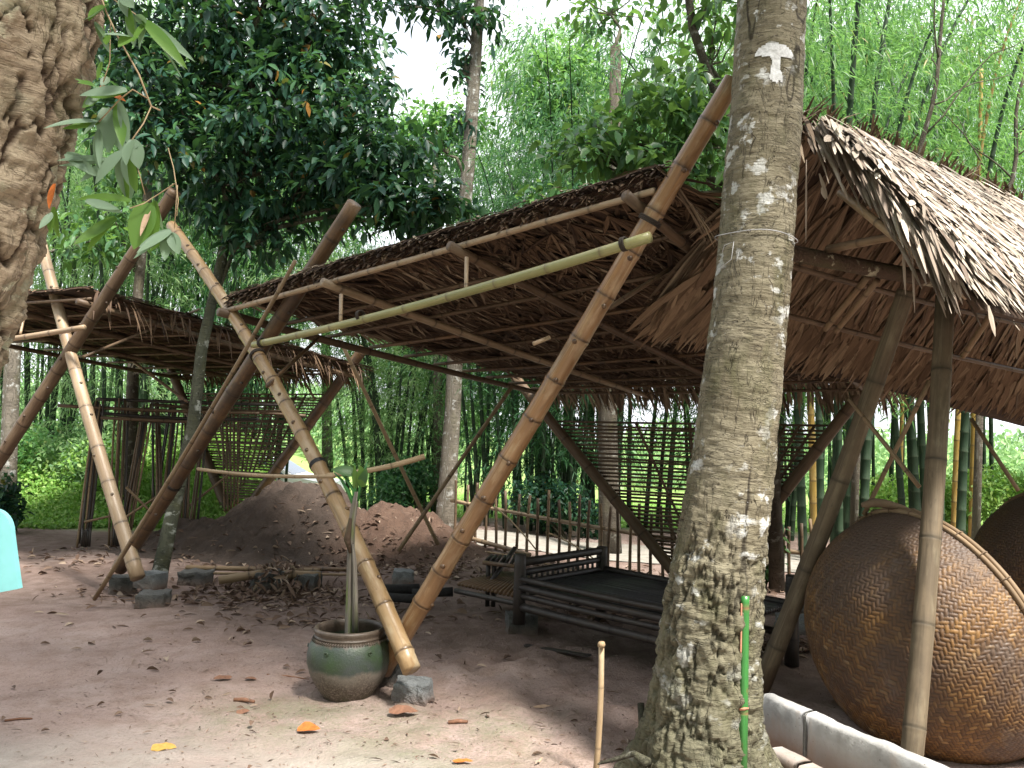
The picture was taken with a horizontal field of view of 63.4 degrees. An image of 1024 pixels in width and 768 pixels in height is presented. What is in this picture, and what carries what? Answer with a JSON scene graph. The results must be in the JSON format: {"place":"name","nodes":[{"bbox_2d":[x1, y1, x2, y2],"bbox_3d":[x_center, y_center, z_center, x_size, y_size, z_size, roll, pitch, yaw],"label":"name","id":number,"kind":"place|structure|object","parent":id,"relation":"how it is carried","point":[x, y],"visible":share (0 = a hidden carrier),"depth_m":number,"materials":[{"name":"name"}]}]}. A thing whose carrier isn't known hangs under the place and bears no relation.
{"place":"outdoors","nodes":[
{"label":"outdoors","id":0,"kind":"place"},
{"bbox_2d":[0,426,1023,767],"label":"ground","id":1,"kind":"structure","parent":0,"point":[26,664],"depth_m":4.89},
{"bbox_2d":[0,509,22,591],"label":"turquoise board","id":2,"kind":"object","parent":1,"relation":"on","point":[10,575],"visible":1,"depth_m":2.08,"materials":[{"name":"paint"}]},
{"bbox_2d":[0,467,35,532],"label":"shrub","id":3,"kind":"object","parent":1,"relation":"on","point":[12,505],"visible":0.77,"depth_m":10.78,"materials":[{"name":"green plant"}]},
{"bbox_2d":[0,0,104,385],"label":"tree","id":4,"kind":"object","parent":1,"relation":"on","point":[48,50],"visible":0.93,"depth_m":1.98,"materials":[{"name":"brown plant"}]},
{"bbox_2d":[39,0,194,260],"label":"leafy branch","id":5,"kind":"object","parent":4,"relation":"hanging from","point":[145,223],"visible":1,"depth_m":1.98,"materials":[{"name":"green plant"}]},
{"bbox_2d":[0,134,104,413],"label":"bamboo clump","id":6,"kind":"object","parent":1,"relation":"on","point":[55,266],"visible":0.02,"depth_m":15.73,"materials":[{"name":"green plant"}]},
{"bbox_2d":[0,410,112,486],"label":"shrub","id":7,"kind":"object","parent":1,"relation":"on","point":[26,441],"visible":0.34,"depth_m":13.79,"materials":[{"name":"green plant"}]},
{"bbox_2d":[0,0,130,510],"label":"tree","id":8,"kind":"object","parent":1,"relation":"on","point":[11,393],"visible":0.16,"depth_m":12.15,"materials":[{"name":"green plant"}]},
{"bbox_2d":[25,418,121,497],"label":"shrub","id":9,"kind":"object","parent":1,"relation":"on","point":[68,454],"visible":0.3,"depth_m":13.41,"materials":[{"name":"green plant"}]},
{"bbox_2d":[0,104,204,471],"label":"bamboo clump","id":10,"kind":"object","parent":1,"relation":"on","point":[49,404],"visible":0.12,"depth_m":15.17,"materials":[{"name":"green plant"}]},
{"bbox_2d":[33,0,211,425],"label":"bamboo clump","id":11,"kind":"object","parent":1,"relation":"on","point":[81,251],"visible":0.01,"depth_m":20.12,"materials":[{"name":"green plant"}]},
{"bbox_2d":[108,574,136,594],"bbox_3d":[-3.436,1.773,7.319,0.227,0.180,0.190,2,-3,-17],"label":"stone block","id":12,"kind":"object","parent":1,"relation":"on","point":[119,582],"depth_m":7.24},
{"bbox_2d":[59,36,226,506],"bbox_3d":[-5.714,-1.982,12.915,2.072,7.931,2.006,0,-4,25],"label":"tree","id":13,"kind":"object","parent":1,"relation":"on","point":[132,386],"visible":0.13,"depth_m":12.74,"materials":[{"name":"green plant"}]},
{"bbox_2d":[11,448,275,528],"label":"weeds","id":14,"kind":"object","parent":1,"relation":"on","point":[62,518],"visible":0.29,"depth_m":12.67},
{"bbox_2d":[48,0,246,453],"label":"bamboo clump","id":15,"kind":"object","parent":1,"relation":"on","point":[128,239],"visible":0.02,"depth_m":19.86,"materials":[{"name":"green plant"}]},
{"bbox_2d":[133,570,167,589],"bbox_3d":[-3.160,1.710,7.227,0.250,0.168,0.209,0,-3,20],"label":"stone block","id":16,"kind":"object","parent":1,"relation":"on","point":[154,579],"depth_m":7.16,"materials":[{"name":"grey stone"}]},
{"bbox_2d":[134,589,171,608],"bbox_3d":[-2.935,1.767,6.780,0.250,0.157,0.236,2,-3,-6],"label":"stone block","id":17,"kind":"object","parent":1,"relation":"on","point":[146,598],"depth_m":6.68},
{"bbox_2d":[20,0,306,457],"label":"bamboo clump","id":18,"kind":"object","parent":1,"relation":"on","point":[145,387],"visible":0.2,"depth_m":14.60,"materials":[{"name":"green plant"}]},
{"bbox_2d":[151,742,176,750],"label":"fallen leaf","id":19,"kind":"object","parent":1,"relation":"on","point":[160,746],"visible":1,"depth_m":3.77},
{"bbox_2d":[56,422,277,484],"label":"shrub","id":20,"kind":"object","parent":1,"relation":"on","point":[72,468],"visible":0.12,"depth_m":13.88,"materials":[{"name":"green plant"}]},
{"bbox_2d":[58,397,305,547],"bbox_3d":[-4.085,1.082,10.259,2.816,1.807,1.057,3,-4,-26],"label":"trellis rack","id":21,"kind":"object","parent":1,"relation":"on","point":[131,489],"visible":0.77,"depth_m":10.08,"materials":[{"name":"brown wood"}]},
{"bbox_2d":[0,187,379,512],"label":"thatched shelter","id":22,"kind":"object","parent":1,"relation":"on","point":[107,321],"visible":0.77,"depth_m":10.67,"materials":[{"name":"brown wood"}]},
{"bbox_2d":[177,568,214,587],"bbox_3d":[-2.957,1.810,7.722,0.303,0.170,0.222,1,-3,8],"label":"stone block","id":23,"kind":"object","parent":1,"relation":"on","point":[192,576],"depth_m":7.63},
{"bbox_2d":[41,199,360,581],"bbox_3d":[-3.078,0.010,7.055,4.815,3.294,0.233,-1,-4,36],"label":"bamboo trestle","id":24,"kind":"object","parent":1,"relation":"on","point":[131,563],"visible":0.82,"depth_m":6.87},
{"bbox_2d":[50,20,391,473],"bbox_3d":[-5.699,-2.541,16.268,6.749,9.394,6.408,1,-3,10],"label":"bamboo clump","id":25,"kind":"object","parent":1,"relation":"on","point":[197,278],"visible":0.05,"depth_m":15.75,"materials":[{"name":"green plant"}]},
{"bbox_2d":[0,362,494,483],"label":"wood","id":26,"kind":"object","parent":1,"relation":"on","point":[313,433],"visible":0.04,"depth_m":36.26,"materials":[{"name":"green plant"}]},
{"bbox_2d":[67,90,449,479],"bbox_3d":[-5.104,-1.854,16.081,6.431,8.038,6.001,3,-4,-25],"label":"bamboo clump","id":27,"kind":"object","parent":1,"relation":"on","point":[257,389],"visible":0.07,"depth_m":15.43,"materials":[{"name":"green plant"}]},
{"bbox_2d":[248,568,284,593],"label":"stone block","id":28,"kind":"structure","parent":1,"relation":"on","point":[267,586],"depth_m":7.42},
{"bbox_2d":[218,569,264,584],"bbox_3d":[-2.416,1.727,7.412,0.400,0.133,0.081,2,-3,-15],"label":"bamboo log","id":29,"kind":"object","parent":28,"relation":"on","point":[233,578],"visible":0.83,"depth_m":7.37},
{"bbox_2d":[203,555,345,597],"bbox_3d":[-2.192,1.820,7.515,1.480,0.463,1.026,1,-3,0],"label":"leaf heap","id":30,"kind":"object","parent":1,"relation":"on","point":[245,585],"visible":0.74,"depth_m":7.41,"materials":[{"name":"brown plant"}]},
{"bbox_2d":[186,565,319,570],"bbox_3d":[-2.468,1.766,7.910,1.230,0.076,0.050,2,-3,-9],"label":"bamboo log","id":31,"kind":"object","parent":30,"relation":"on","point":[226,568],"visible":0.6,"depth_m":7.86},
{"bbox_2d":[78,0,487,572],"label":"tree","id":32,"kind":"object","parent":1,"relation":"on","point":[338,165],"visible":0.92,"depth_m":7.82,"materials":[{"name":"green plant"}]},
{"bbox_2d":[169,12,408,481],"bbox_3d":[-6.245,-3.346,21.238,7.056,12.152,7.667,2,-3,-19],"label":"bamboo clump","id":33,"kind":"object","parent":1,"relation":"on","point":[287,464],"visible":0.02,"depth_m":20.68,"materials":[{"name":"green plant"}]},
{"bbox_2d":[107,479,492,566],"bbox_3d":[-2.555,1.621,10.121,5.257,0.900,3.283,1,-3,0],"label":"dirt mound","id":34,"kind":"object","parent":1,"relation":"on","point":[250,516],"visible":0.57,"depth_m":9.51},
{"bbox_2d":[259,456,345,491],"bbox_3d":[-6.656,2.617,21.861,4.510,1.480,1.835,1,-3,0],"label":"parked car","id":35,"kind":"object","parent":1,"relation":"on","point":[294,468],"visible":0.02,"depth_m":21.60,"materials":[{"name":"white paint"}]},
{"bbox_2d":[292,570,322,591],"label":"stone block","id":36,"kind":"structure","parent":1,"relation":"on","point":[303,579],"depth_m":7.54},
{"bbox_2d":[282,570,320,578],"bbox_3d":[-1.974,1.746,7.587,0.435,0.105,0.082,3,-3,-21],"label":"bamboo log","id":37,"kind":"object","parent":36,"relation":"on","point":[291,574],"visible":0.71,"depth_m":7.56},
{"bbox_2d":[297,721,319,730],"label":"fallen leaf","id":38,"kind":"object","parent":1,"relation":"on","point":[305,726],"visible":1,"depth_m":4.07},
{"bbox_2d":[274,145,384,472],"bbox_3d":[-4.149,-1.292,17.719,3.559,8.325,2.337,1,-3,0],"label":"tree","id":39,"kind":"object","parent":1,"relation":"on","point":[327,450],"visible":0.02,"depth_m":17.39,"materials":[{"name":"green plant"}]},
{"bbox_2d":[299,566,379,571],"bbox_3d":[-1.704,1.816,8.108,0.816,0.045,0.046,1,-3,0],"label":"bamboo log","id":40,"kind":"object","parent":1,"relation":"on","point":[339,569],"visible":0.43,"depth_m":8.09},
{"bbox_2d":[307,618,388,701],"bbox_3d":[-0.918,1.559,4.656,0.463,0.396,0.462,1,-3,0],"label":"ceramic jar","id":41,"kind":"object","parent":1,"relation":"on","point":[342,666],"visible":0.89,"depth_m":4.49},
{"bbox_2d":[332,461,367,633],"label":"potted plant","id":42,"kind":"object","parent":41,"relation":"in","point":[359,477],"visible":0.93,"depth_m":4.67,"materials":[{"name":"green plant"}]},
{"bbox_2d":[240,225,474,508],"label":"bamboo clump","id":43,"kind":"object","parent":1,"relation":"on","point":[352,414],"visible":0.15,"depth_m":16.74,"materials":[{"name":"green plant"}]},
{"bbox_2d":[242,216,501,511],"bbox_3d":[-2.111,-0.307,15.869,5.871,5.899,8.048,2,-3,-12],"label":"bamboo clump","id":44,"kind":"object","parent":1,"relation":"on","point":[377,435],"visible":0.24,"depth_m":15.04,"materials":[{"name":"green plant"}]},
{"bbox_2d":[341,339,439,545],"bbox_3d":[-1.216,0.645,8.377,0.044,2.075,1.385,-2,-4,42],"label":"thin pole","id":45,"kind":"object","parent":1,"relation":"on","point":[392,449],"visible":0.93,"depth_m":8.34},
{"bbox_2d":[379,664,402,687],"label":"stone block","id":46,"kind":"structure","parent":1,"relation":"on","point":[390,681],"depth_m":4.74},
{"bbox_2d":[365,454,438,510],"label":"shrub","id":47,"kind":"object","parent":1,"relation":"on","point":[392,484],"visible":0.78,"depth_m":13.86,"materials":[{"name":"green plant"}]},
{"bbox_2d":[385,584,419,593],"bbox_3d":[-0.962,1.726,6.962,0.363,0.092,0.092,2,-3,-16],"label":"charred log","id":48,"kind":"object","parent":1,"relation":"on","point":[400,588],"visible":0.52,"depth_m":6.94,"materials":[{"name":"brown wood"}]},
{"bbox_2d":[389,593,415,602],"bbox_3d":[-0.926,1.754,6.785,0.315,0.082,0.082,1,-3,9],"label":"charred log","id":49,"kind":"object","parent":1,"relation":"on","point":[401,598],"visible":0.47,"depth_m":6.75,"materials":[{"name":"brown wood"}]},
{"bbox_2d":[392,568,413,583],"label":"stone block","id":50,"kind":"structure","parent":1,"relation":"on","point":[402,576],"depth_m":7.97,"materials":[{"name":"grey stone"}]},
{"bbox_2d":[389,705,417,713],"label":"fallen leaf","id":51,"kind":"object","parent":1,"relation":"on","point":[397,709],"visible":1,"depth_m":4.31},
{"bbox_2d":[1,483,809,767],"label":"leaf litter","id":52,"kind":"object","parent":1,"relation":"on","point":[803,643],"visible":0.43,"depth_m":7.13,"materials":[{"name":"brown plant"}]},
{"bbox_2d":[391,675,434,706],"bbox_3d":[-0.549,1.701,4.577,0.211,0.145,0.177,1,-3,14],"label":"stone block","id":53,"kind":"object","parent":1,"relation":"on","point":[413,690],"depth_m":4.52,"materials":[{"name":"grey stone"}]},
{"bbox_2d":[351,0,510,528],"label":"tree","id":54,"kind":"object","parent":1,"relation":"on","point":[470,71],"visible":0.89,"depth_m":12.13,"materials":[{"name":"green plant"}]},
{"bbox_2d":[412,587,452,596],"bbox_3d":[-0.661,1.735,6.887,0.342,0.097,0.082,2,-3,-9],"label":"charred log","id":55,"kind":"object","parent":1,"relation":"on","point":[446,591],"visible":0.48,"depth_m":6.87,"materials":[{"name":"brown wood"}]},
{"bbox_2d":[367,91,505,512],"bbox_3d":[-1.599,-1.525,15.732,2.760,8.193,1.664,3,-3,-23],"label":"tree","id":56,"kind":"object","parent":1,"relation":"on","point":[433,117],"visible":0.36,"depth_m":15.55,"materials":[{"name":"green plant"}]},
{"bbox_2d":[301,245,578,517],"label":"bamboo clump","id":57,"kind":"object","parent":1,"relation":"on","point":[470,422],"visible":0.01,"depth_m":18.33,"materials":[{"name":"green plant"}]},
{"bbox_2d":[332,332,579,515],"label":"bamboo clump","id":58,"kind":"object","parent":1,"relation":"on","point":[479,468],"visible":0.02,"depth_m":22.13,"materials":[{"name":"green plant"}]},
{"bbox_2d":[3,571,958,767],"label":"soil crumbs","id":59,"kind":"object","parent":1,"relation":"on","point":[351,704],"visible":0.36,"depth_m":4.71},
{"bbox_2d":[454,554,529,606],"bbox_3d":[-0.049,1.674,6.824,0.640,0.422,1.016,4,-4,-42],"label":"bench","id":60,"kind":"object","parent":1,"relation":"on","point":[502,583],"visible":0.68,"depth_m":6.82,"materials":[{"name":"brown wood"}]},
{"bbox_2d":[92,74,910,676],"bbox_3d":[0.243,0.330,7.145,5.228,3.286,5.300,-1,-4,36],"label":"thatched shelter","id":61,"kind":"object","parent":1,"relation":"on","point":[552,294],"visible":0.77,"depth_m":5.75,"materials":[{"name":"brown wood"}]},
{"bbox_2d":[197,467,335,478],"bbox_3d":[-1.711,0.598,5.587,1.812,0.074,0.026,-2,-5,44],"label":"thin pole","id":62,"kind":"object","parent":61,"relation":"attached to","point":[269,475],"visible":1,"depth_m":5.47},
{"bbox_2d":[327,454,424,476],"bbox_3d":[-0.835,0.503,5.110,0.600,0.156,0.036,2,-3,-13],"label":"thin pole","id":63,"kind":"object","parent":61,"relation":"attached to","point":[398,463],"visible":0.62,"depth_m":5.12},
{"bbox_2d":[397,385,513,551],"bbox_3d":[-0.567,0.844,8.441,1.164,1.721,0.044,2,-3,-13],"label":"thin pole","id":64,"kind":"object","parent":61,"relation":"attached to","point":[450,474],"visible":1,"depth_m":8.42,"materials":[{"name":"brown wood"}]},
{"bbox_2d":[2,596,1008,767],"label":"plant debris","id":65,"kind":"object","parent":1,"relation":"on","point":[348,705],"visible":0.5,"depth_m":4.40,"materials":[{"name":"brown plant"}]},
{"bbox_2d":[340,113,671,534],"bbox_3d":[0.093,-0.963,13.623,6.102,6.769,6.540,-1,-4,39],"label":"bamboo clump","id":66,"kind":"object","parent":1,"relation":"on","point":[484,447],"visible":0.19,"depth_m":12.98,"materials":[{"name":"green plant"}]},
{"bbox_2d":[505,610,537,635],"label":"stone block","id":67,"kind":"structure","parent":1,"relation":"on","point":[530,627],"depth_m":6.10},
{"bbox_2d":[503,468,598,539],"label":"shrub","id":68,"kind":"object","parent":1,"relation":"on","point":[533,490],"visible":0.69,"depth_m":12.37,"materials":[{"name":"green plant"}]},
{"bbox_2d":[427,98,682,496],"bbox_3d":[1.151,-1.653,19.107,7.701,10.355,8.367,3,-4,-31],"label":"bamboo clump","id":69,"kind":"object","parent":1,"relation":"on","point":[484,157],"visible":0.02,"depth_m":19.16,"materials":[{"name":"green plant"}]},
{"bbox_2d":[524,644,591,656],"bbox_3d":[0.305,1.811,5.633,0.500,0.013,0.051,0,-4,28],"label":"board","id":70,"kind":"object","parent":1,"relation":"on","point":[566,651],"visible":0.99,"depth_m":5.59,"materials":[{"name":"brown wood"}]},
{"bbox_2d":[498,17,637,493],"bbox_3d":[0.972,-2.063,15.300,2.637,9.476,1.807,1,-3,0],"label":"tree","id":71,"kind":"object","parent":1,"relation":"on","point":[577,57],"visible":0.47,"depth_m":15.20,"materials":[{"name":"green plant"}]},
{"bbox_2d":[593,641,604,767],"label":"dry stake","id":72,"kind":"object","parent":1,"relation":"on","point":[601,646],"visible":1,"depth_m":3.60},
{"bbox_2d":[514,0,685,553],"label":"tree","id":73,"kind":"object","parent":1,"relation":"on","point":[606,415],"visible":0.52,"depth_m":11.51,"materials":[{"name":"green plant"}]},
{"bbox_2d":[420,0,810,537],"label":"bamboo clump","id":74,"kind":"object","parent":1,"relation":"on","point":[569,466],"visible":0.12,"depth_m":12.58,"materials":[{"name":"green plant"}]},
{"bbox_2d":[450,480,811,589],"bbox_3d":[1.122,1.775,9.480,4.725,1.165,0.299,-1,-4,32],"label":"picket fence","id":75,"kind":"object","parent":1,"relation":"on","point":[560,521],"visible":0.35,"depth_m":9.78,"materials":[{"name":"beige wood"}]},
{"bbox_2d":[420,3,871,525],"bbox_3d":[2.130,-2.387,15.948,7.390,10.567,8.029,4,-4,-34],"label":"bamboo clump","id":76,"kind":"object","parent":1,"relation":"on","point":[496,83],"visible":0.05,"depth_m":15.34,"materials":[{"name":"green plant"}]},
{"bbox_2d":[483,0,824,527],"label":"bamboo clump","id":77,"kind":"object","parent":1,"relation":"on","point":[643,63],"visible":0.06,"depth_m":17.53,"materials":[{"name":"green plant"}]},
{"bbox_2d":[512,546,798,666],"bbox_3d":[0.953,1.544,5.731,1.026,0.608,1.717,5,-4,-44],"label":"bamboo bed","id":78,"kind":"object","parent":1,"relation":"on","point":[602,588],"visible":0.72,"depth_m":5.78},
{"bbox_2d":[528,0,784,592],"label":"tree","id":79,"kind":"object","parent":1,"relation":"on","point":[673,111],"visible":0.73,"depth_m":6.97,"materials":[{"name":"green plant"}]},
{"bbox_2d":[359,491,981,531],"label":"grass","id":80,"kind":"structure","parent":1,"relation":"on","point":[461,496],"depth_m":25.10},
{"bbox_2d":[597,0,806,767],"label":"tree","id":81,"kind":"object","parent":1,"relation":"on","point":[689,715],"visible":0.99,"depth_m":3.49,"materials":[{"name":"grey plant"}]},
{"bbox_2d":[519,0,944,534],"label":"bamboo clump","id":82,"kind":"object","parent":1,"relation":"on","point":[685,406],"visible":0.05,"depth_m":13.11,"materials":[{"name":"green plant"}]},
{"bbox_2d":[739,596,749,767],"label":"green stake","id":83,"kind":"object","parent":1,"relation":"on","point":[744,651],"visible":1,"depth_m":3.40,"materials":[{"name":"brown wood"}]},
{"bbox_2d":[544,0,984,540],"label":"bamboo clump","id":84,"kind":"object","parent":1,"relation":"on","point":[791,511],"visible":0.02,"depth_m":12.77,"materials":[{"name":"green plant"}]},
{"bbox_2d":[632,0,899,421],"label":"bamboo clump","id":85,"kind":"object","parent":1,"relation":"on","point":[683,22],"depth_m":17.67,"materials":[{"name":"green plant"}]},
{"bbox_2d":[554,417,1023,493],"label":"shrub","id":86,"kind":"object","parent":1,"relation":"on","point":[1010,455],"visible":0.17,"depth_m":38.51,"materials":[{"name":"green plant"}]},
{"bbox_2d":[774,612,805,634],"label":"stone block","id":87,"kind":"structure","parent":1,"relation":"on","point":[801,626],"depth_m":6.29,"materials":[{"name":"grey stone"}]},
{"bbox_2d":[773,747,821,767],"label":"concrete kerb","id":88,"kind":"structure","parent":1,"relation":"on","point":[787,758],"depth_m":3.64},
{"bbox_2d":[690,4,946,528],"bbox_3d":[7.672,-2.478,21.715,7.152,13.208,7.771,2,-3,-11],"label":"bamboo clump","id":89,"kind":"object","parent":1,"relation":"on","point":[828,479],"depth_m":20.92,"materials":[{"name":"green plant"}]},
{"bbox_2d":[623,94,1023,756],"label":"thatched hut","id":90,"kind":"object","parent":1,"relation":"on","point":[907,274],"visible":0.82,"depth_m":4.37,"materials":[{"name":"brown plant"}]},
{"bbox_2d":[643,0,1023,550],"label":"bamboo clump","id":91,"kind":"object","parent":1,"relation":"on","point":[816,486],"visible":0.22,"depth_m":10.67,"materials":[{"name":"green plant"}]},
{"bbox_2d":[683,0,1023,497],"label":"bamboo clump","id":92,"kind":"object","parent":1,"relation":"on","point":[891,469],"visible":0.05,"depth_m":15.52,"materials":[{"name":"green plant"}]},
{"bbox_2d":[763,693,948,767],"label":"concrete kerb","id":93,"kind":"structure","parent":1,"relation":"on","point":[818,739],"depth_m":3.68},
{"bbox_2d":[807,473,906,514],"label":"shrub","id":94,"kind":"object","parent":1,"relation":"on","point":[878,497],"visible":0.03,"depth_m":16.35,"materials":[{"name":"green plant"}]},
{"bbox_2d":[805,0,926,437],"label":"tree","id":95,"kind":"object","parent":1,"relation":"on","point":[845,424],"visible":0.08,"depth_m":17.87,"materials":[{"name":"green plant"}]},
{"bbox_2d":[721,0,1023,533],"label":"bamboo clump","id":96,"kind":"object","parent":1,"relation":"on","point":[959,476],"visible":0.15,"depth_m":12.15,"materials":[{"name":"green plant"}]},
{"bbox_2d":[804,507,1023,764],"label":"basket boat","id":97,"kind":"object","parent":1,"relation":"on","point":[859,602],"visible":0.81,"depth_m":3.83,"materials":[{"name":"wicker"}]},
{"bbox_2d":[861,498,907,509],"bbox_3d":[1.973,0.643,4.287,0.341,0.102,0.055,2,-3,-7],"label":"straw roll","id":98,"kind":"object","parent":97,"relation":"on","point":[880,503],"visible":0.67,"depth_m":4.26,"materials":[{"name":"plant"}]},
{"bbox_2d":[814,0,1023,534],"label":"bamboo clump","id":99,"kind":"object","parent":1,"relation":"on","point":[991,442],"visible":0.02,"depth_m":16.07,"materials":[{"name":"green plant"}]},
{"bbox_2d":[833,42,1023,485],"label":"bamboo clump","id":100,"kind":"object","parent":1,"relation":"on","point":[927,405],"visible":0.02,"depth_m":20.89,"materials":[{"name":"green plant"}]},
{"bbox_2d":[849,0,1023,526],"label":"tree","id":101,"kind":"object","parent":1,"relation":"on","point":[854,500],"visible":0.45,"depth_m":9.61,"materials":[{"name":"brown plant"}]},
{"bbox_2d":[869,469,1012,535],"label":"shrub","id":102,"kind":"object","parent":1,"relation":"on","point":[948,492],"visible":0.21,"depth_m":14.67,"materials":[{"name":"green plant"}]},
{"bbox_2d":[923,6,1023,449],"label":"bamboo clump","id":103,"kind":"object","parent":1,"relation":"on","point":[1006,146],"visible":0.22,"depth_m":14.17,"materials":[{"name":"green plant"}]},
{"bbox_2d":[968,69,982,536],"bbox_3d":[7.622,-1.389,13.610,0.302,7.748,0.106,1,-3,0],"label":"bamboo culm","id":104,"kind":"object","parent":1,"relation":"on","point":[972,443],"visible":0.23,"depth_m":13.45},
{"bbox_2d":[937,72,1023,539],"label":"tree","id":105,"kind":"object","parent":1,"relation":"on","point":[977,489],"visible":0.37,"depth_m":10.45,"materials":[{"name":"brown plant"}]},
{"bbox_2d":[951,462,1023,520],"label":"shrub","id":106,"kind":"object","parent":1,"relation":"on","point":[995,493],"visible":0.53,"depth_m":13.49,"materials":[{"name":"green plant"}]},
{"bbox_2d":[973,491,1023,594],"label":"basket boat","id":107,"kind":"object","parent":1,"relation":"on","point":[999,538],"visible":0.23,"depth_m":5.48,"materials":[{"name":"wicker"}]},
{"bbox_2d":[20,0,1023,449],"label":"sky","id":108,"kind":"structure","parent":0,"point":[416,71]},
{"bbox_2d":[472,529,799,571],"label":"path","id":109,"kind":"structure","parent":0,"point":[623,555],"depth_m":11.32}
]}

